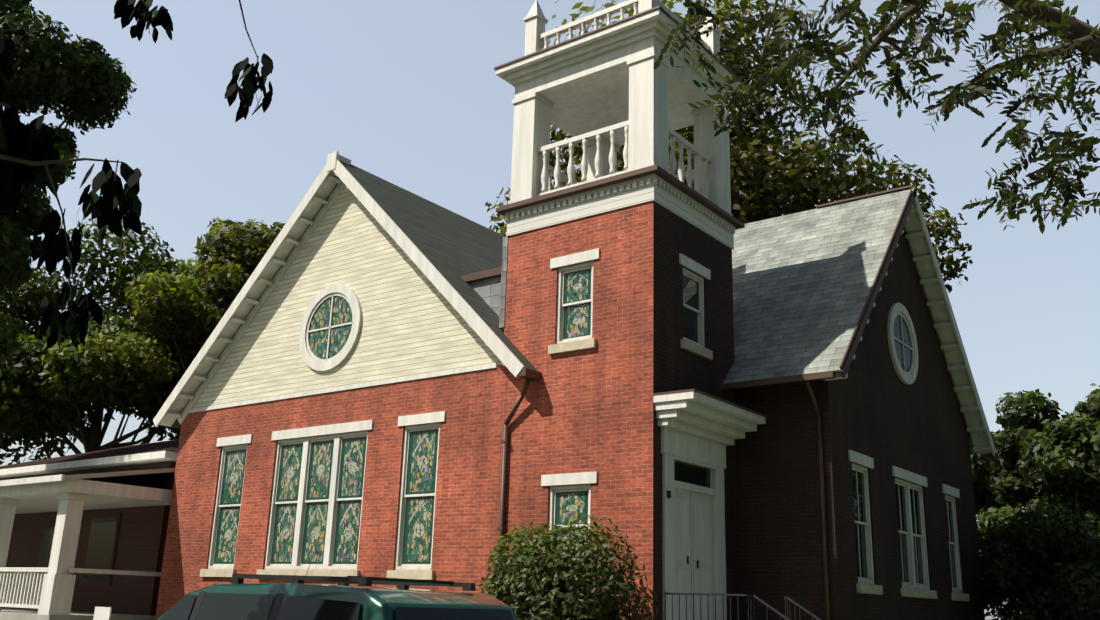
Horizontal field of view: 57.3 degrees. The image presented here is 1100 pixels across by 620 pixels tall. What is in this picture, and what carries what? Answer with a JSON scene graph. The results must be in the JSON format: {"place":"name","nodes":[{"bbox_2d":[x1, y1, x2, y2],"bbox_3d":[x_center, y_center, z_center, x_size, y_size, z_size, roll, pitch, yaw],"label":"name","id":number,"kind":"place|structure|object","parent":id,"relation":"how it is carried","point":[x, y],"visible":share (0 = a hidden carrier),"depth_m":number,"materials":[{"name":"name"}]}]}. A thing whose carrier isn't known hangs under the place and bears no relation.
{"place":"outdoors","nodes":[
{"label":"outdoors","id":0,"kind":"place"},
{"bbox_2d":[0,439,178,619],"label":"neighbour house","id":1,"kind":"structure","parent":0,"point":[82,536],"depth_m":26.34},
{"bbox_2d":[0,0,273,350],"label":"hanging tree leaves","id":2,"kind":"object","parent":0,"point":[28,155],"visible":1,"depth_m":7.52,"materials":[{"name":"green plant"}]},
{"bbox_2d":[0,0,1099,619],"label":"sky","id":3,"kind":"structure","parent":0,"point":[410,92],"materials":[{"name":"blue"}]},
{"bbox_2d":[153,0,995,619],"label":"church","id":4,"kind":"structure","parent":0,"point":[705,402],"depth_m":20.27,"materials":[{"name":"brick"}]},
{"bbox_3d":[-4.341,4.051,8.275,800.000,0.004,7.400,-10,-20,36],"label":"road","id":5,"kind":"structure","parent":0,"visible":0},
{"bbox_2d":[157,534,516,619],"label":"minivan","id":6,"kind":"object","parent":5,"relation":"on","point":[238,598],"visible":1,"depth_m":8.00,"materials":[{"name":"paint"}]},
{"bbox_2d":[654,0,1099,233],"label":"tree branches","id":7,"kind":"object","parent":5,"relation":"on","point":[1073,33],"visible":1,"depth_m":3.64,"materials":[{"name":"green plant"}]},
{"label":"ground","id":8,"kind":"structure","parent":0,"visible":0},
{"bbox_2d":[0,304,87,464],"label":"tree","id":9,"kind":"object","parent":8,"relation":"on","point":[9,436],"visible":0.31,"depth_m":40.68,"materials":[{"name":"green plant"}]},
{"bbox_2d":[0,0,136,365],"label":"tree","id":10,"kind":"object","parent":8,"relation":"on","point":[81,82],"visible":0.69,"depth_m":29.62,"materials":[{"name":"green plant"}]},
{"bbox_2d":[0,218,223,457],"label":"tree","id":11,"kind":"object","parent":8,"relation":"on","point":[63,379],"visible":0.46,"depth_m":40.32,"materials":[{"name":"green plant"}]},
{"bbox_2d":[76,219,284,404],"bbox_3d":[-12.663,4.091,40.688,12.475,17.736,11.651,12,-19,-31],"label":"tree","id":12,"kind":"object","parent":8,"relation":"on","point":[224,275],"visible":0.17,"depth_m":38.54,"materials":[{"name":"green plant"}]},
{"bbox_2d":[134,217,276,327],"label":"tree","id":13,"kind":"object","parent":8,"relation":"on","point":[220,221],"depth_m":48.43,"materials":[{"name":"green plant"}]},
{"bbox_2d":[473,514,658,619],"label":"bush","id":14,"kind":"object","parent":8,"relation":"on","point":[551,587],"visible":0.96,"depth_m":15.55,"materials":[{"name":"green plant"}]},
{"bbox_2d":[485,0,972,293],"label":"tree","id":15,"kind":"object","parent":8,"relation":"on","point":[758,193],"visible":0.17,"depth_m":33.76,"materials":[{"name":"green plant"}]},
{"bbox_2d":[972,426,1010,513],"bbox_3d":[19.718,9.180,40.565,6.908,9.834,10.786,-10,-20,36],"label":"tree","id":16,"kind":"object","parent":8,"relation":"on","point":[984,495],"visible":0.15,"depth_m":38.92,"materials":[{"name":"green plant"}]},
{"bbox_2d":[971,389,1099,514],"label":"tree","id":17,"kind":"object","parent":8,"relation":"on","point":[1045,451],"visible":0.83,"depth_m":27.08,"materials":[{"name":"green plant"}]},
{"bbox_2d":[975,498,1099,619],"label":"bush","id":18,"kind":"object","parent":8,"relation":"on","point":[1072,548],"visible":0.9,"depth_m":22.80,"materials":[{"name":"green plant"}]},
{"bbox_2d":[976,494,1099,608],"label":"bush","id":19,"kind":"object","parent":8,"relation":"on","point":[990,523],"visible":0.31,"depth_m":26.38,"materials":[{"name":"green plant"}]},
{"bbox_2d":[1061,415,1099,516],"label":"tree","id":20,"kind":"object","parent":8,"relation":"on","point":[1063,416],"depth_m":27.62,"materials":[{"name":"green plant"}]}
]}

